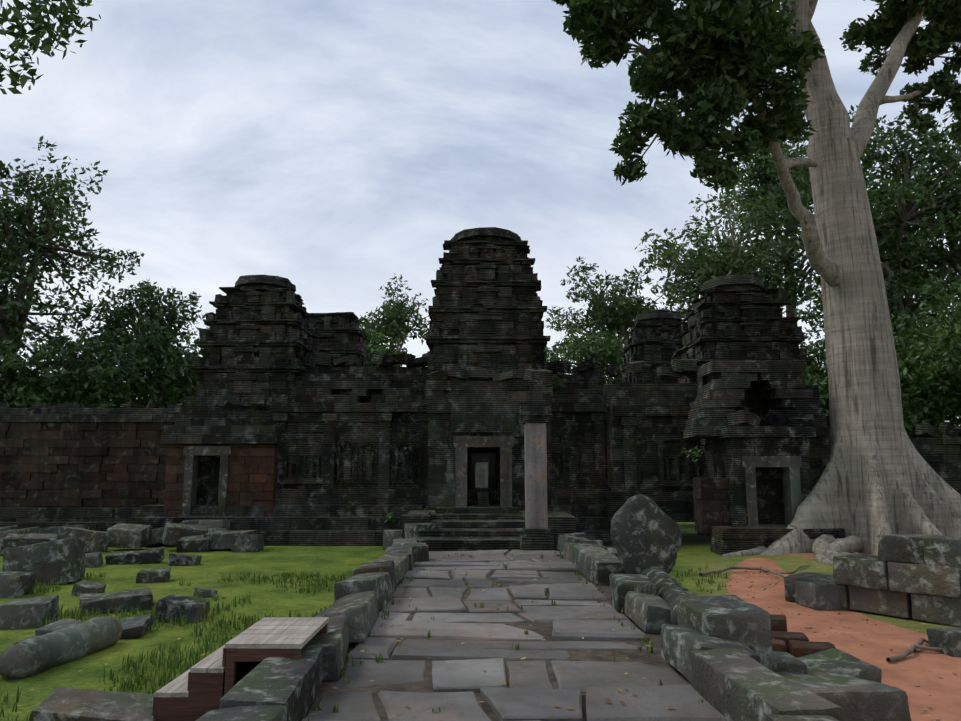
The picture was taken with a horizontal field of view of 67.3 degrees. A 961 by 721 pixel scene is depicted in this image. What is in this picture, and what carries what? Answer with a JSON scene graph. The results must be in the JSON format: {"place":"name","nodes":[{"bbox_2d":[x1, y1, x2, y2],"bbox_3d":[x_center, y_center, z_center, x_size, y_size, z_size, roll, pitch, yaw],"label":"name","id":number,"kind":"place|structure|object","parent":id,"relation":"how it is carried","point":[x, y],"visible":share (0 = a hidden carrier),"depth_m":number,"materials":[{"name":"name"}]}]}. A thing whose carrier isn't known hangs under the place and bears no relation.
{"place":"outdoors","nodes":[
{"label":"outdoors","id":0,"kind":"place"},
{"bbox_2d":[0,0,100,93],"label":"overhanging twig leaves","id":1,"kind":"object","parent":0,"point":[40,26],"visible":1,"depth_m":7.87,"materials":[{"name":"green plant"}]},
{"bbox_2d":[164,444,278,516],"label":"temple laterite walls","id":2,"kind":"structure","parent":0,"point":[253,469],"depth_m":22.23,"materials":[{"name":"brown stone"}]},
{"bbox_2d":[0,511,960,720],"bbox_3d":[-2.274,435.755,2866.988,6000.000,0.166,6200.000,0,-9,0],"label":"terrain","id":3,"kind":"structure","parent":0,"point":[694,552],"depth_m":11.39,"materials":[{"name":"green plant"}]},
{"bbox_2d":[0,336,88,407],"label":"tree","id":4,"kind":"object","parent":3,"relation":"on","point":[31,395],"visible":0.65,"depth_m":36.38,"materials":[{"name":"green plant"}]},
{"bbox_2d":[0,136,144,407],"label":"tall tree","id":5,"kind":"object","parent":3,"relation":"on","point":[19,245],"visible":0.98,"depth_m":40.78,"materials":[{"name":"green plant"}]},
{"bbox_2d":[0,321,178,407],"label":"tree","id":6,"kind":"object","parent":3,"relation":"on","point":[97,381],"visible":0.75,"depth_m":37.53,"materials":[{"name":"green plant"}]},
{"bbox_2d":[83,279,209,407],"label":"round tree","id":7,"kind":"object","parent":3,"relation":"on","point":[160,336],"visible":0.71,"depth_m":41.95,"materials":[{"name":"green plant"}]},
{"bbox_2d":[140,369,196,407],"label":"tree","id":8,"kind":"object","parent":3,"relation":"on","point":[166,398],"visible":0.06,"depth_m":44.95,"materials":[{"name":"green plant"}]},
{"bbox_2d":[152,623,327,720],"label":"wooden step base","id":9,"kind":"object","parent":3,"relation":"on","point":[207,692],"visible":0.4,"depth_m":5.79,"materials":[{"name":"brown wood"}]},
{"bbox_2d":[152,617,328,717],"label":"wooden step treads","id":10,"kind":"object","parent":9,"relation":"on","point":[282,633],"visible":0.79,"depth_m":6.08,"materials":[{"name":"grey wood"}]},
{"bbox_2d":[0,549,733,720],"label":"grass tufts","id":11,"kind":"object","parent":3,"relation":"on","point":[176,662],"visible":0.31,"depth_m":9.96,"materials":[{"name":"green plant"}]},
{"bbox_2d":[359,326,411,366],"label":"tree","id":12,"kind":"object","parent":3,"relation":"on","point":[373,342],"visible":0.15,"depth_m":45.48,"materials":[{"name":"green plant"}]},
{"bbox_2d":[359,273,430,365],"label":"tall tree","id":13,"kind":"object","parent":3,"relation":"on","point":[393,325],"visible":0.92,"depth_m":49.73,"materials":[{"name":"green plant"}]},
{"bbox_2d":[0,519,910,720],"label":"stone blocks","id":14,"kind":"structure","parent":3,"relation":"on","point":[853,687],"depth_m":9.50,"materials":[{"name":"grey stone"}]},
{"bbox_2d":[0,227,960,555],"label":"stone temple","id":15,"kind":"structure","parent":3,"relation":"on","point":[366,449],"depth_m":22.87,"materials":[{"name":"black stone"}]},
{"bbox_2d":[0,422,729,532],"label":"laterite wall","id":16,"kind":"structure","parent":15,"relation":"on","point":[122,464],"depth_m":23.64,"materials":[{"name":"brown stone"}]},
{"bbox_2d":[179,435,801,526],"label":"door frames","id":17,"kind":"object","parent":15,"relation":"attached to","point":[790,465],"visible":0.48,"depth_m":21.12,"materials":[{"name":"grey stone"}]},
{"bbox_2d":[467,423,547,528],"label":"stone pillar","id":18,"kind":"structure","parent":15,"relation":"attached to","point":[483,466],"depth_m":16.77,"materials":[{"name":"stone"}]},
{"bbox_2d":[383,377,706,522],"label":"ledge plants","id":19,"kind":"object","parent":15,"relation":"attached to","point":[389,515],"visible":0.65,"depth_m":21.32,"materials":[{"name":"green plant"}]},
{"bbox_2d":[17,550,956,720],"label":"dry leaf litter","id":20,"kind":"object","parent":3,"relation":"on","point":[556,705],"visible":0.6,"depth_m":7.51,"materials":[{"name":"brown plant"}]},
{"bbox_2d":[301,550,726,720],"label":"stone walkway","id":21,"kind":"structure","parent":3,"relation":"on","point":[460,678],"depth_m":7.06,"materials":[{"name":"stone"}]},
{"bbox_2d":[196,534,842,720],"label":"causeway curb stones","id":22,"kind":"object","parent":3,"relation":"on","point":[729,679],"visible":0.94,"depth_m":6.08,"materials":[{"name":"grey stone"}]},
{"bbox_2d":[610,495,689,624],"bbox_3d":[2.489,2.556,9.373,1.064,1.509,3.477,0,-9,0],"label":"naga balustrade head","id":23,"kind":"object","parent":22,"relation":"on","point":[645,534],"visible":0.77,"depth_m":10.71},
{"bbox_2d":[544,326,625,387],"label":"tree","id":24,"kind":"object","parent":3,"relation":"on","point":[602,352],"visible":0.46,"depth_m":44.64,"materials":[{"name":"green plant"}]},
{"bbox_2d":[544,256,685,363],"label":"tall tree","id":25,"kind":"object","parent":3,"relation":"on","point":[611,319],"visible":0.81,"depth_m":50.14,"materials":[{"name":"green plant"}]},
{"bbox_2d":[635,180,820,321],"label":"pale tree","id":26,"kind":"object","parent":3,"relation":"on","point":[730,257],"visible":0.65,"depth_m":41.74,"materials":[{"name":"green plant"}]},
{"bbox_2d":[552,0,960,565],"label":"silk cotton tree","id":27,"kind":"object","parent":3,"relation":"on","point":[880,476],"depth_m":18.93,"materials":[{"name":"grey plant"}]},
{"bbox_2d":[697,105,871,326],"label":"tree","id":28,"kind":"object","parent":3,"relation":"on","point":[760,177],"visible":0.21,"depth_m":49.08,"materials":[{"name":"green plant"}]},
{"bbox_2d":[770,614,835,657],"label":"brick blocks","id":29,"kind":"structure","parent":3,"relation":"on","point":[797,644],"depth_m":8.17,"materials":[{"name":"brown brick"}]},
{"bbox_2d":[699,565,942,662],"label":"fallen branches","id":30,"kind":"object","parent":3,"relation":"on","point":[913,648],"visible":0.85,"depth_m":9.07,"materials":[{"name":"brown wood"}]},
{"bbox_2d":[729,569,942,720],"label":"path pebbles","id":31,"kind":"object","parent":3,"relation":"on","point":[916,685],"visible":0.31,"depth_m":10.19,"materials":[{"name":"stone"}]},
{"bbox_2d":[793,282,909,426],"bbox_3d":[16.509,2.047,35.584,8.347,11.674,7.119,2,-9,-12],"label":"tree","id":32,"kind":"object","parent":3,"relation":"on","point":[817,369],"visible":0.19,"depth_m":34.92,"materials":[{"name":"green plant"}]},
{"bbox_2d":[754,105,960,430],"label":"dark tree","id":33,"kind":"object","parent":3,"relation":"on","point":[898,218],"visible":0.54,"depth_m":36.82,"materials":[{"name":"green plant"}]},
{"bbox_2d":[784,534,960,656],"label":"remnant wall blocks","id":34,"kind":"structure","parent":3,"relation":"on","point":[916,576],"depth_m":10.77,"materials":[{"name":"stone"}]},
{"bbox_2d":[815,217,960,436],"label":"tree","id":35,"kind":"object","parent":3,"relation":"on","point":[954,273],"visible":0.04,"depth_m":45.37,"materials":[{"name":"green plant"}]},
{"bbox_2d":[824,355,960,436],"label":"tree","id":36,"kind":"object","parent":3,"relation":"on","point":[905,395],"visible":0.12,"depth_m":31.56,"materials":[{"name":"green plant"}]},
{"bbox_2d":[889,110,960,311],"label":"dark tree","id":37,"kind":"object","parent":3,"relation":"on","point":[940,270],"depth_m":42.89,"materials":[{"name":"green plant"}]},
{"bbox_2d":[890,274,960,426],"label":"tree","id":38,"kind":"object","parent":3,"relation":"on","point":[906,348],"visible":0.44,"depth_m":31.22,"materials":[{"name":"green plant"}]},
{"bbox_2d":[899,310,960,436],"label":"tree","id":39,"kind":"object","parent":3,"relation":"on","point":[935,398],"visible":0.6,"depth_m":30.33,"materials":[{"name":"green plant"}]},
{"bbox_2d":[0,0,960,425],"label":"sky","id":40,"kind":"structure","parent":0,"point":[334,149],"materials":[{"name":"white"}]}
]}

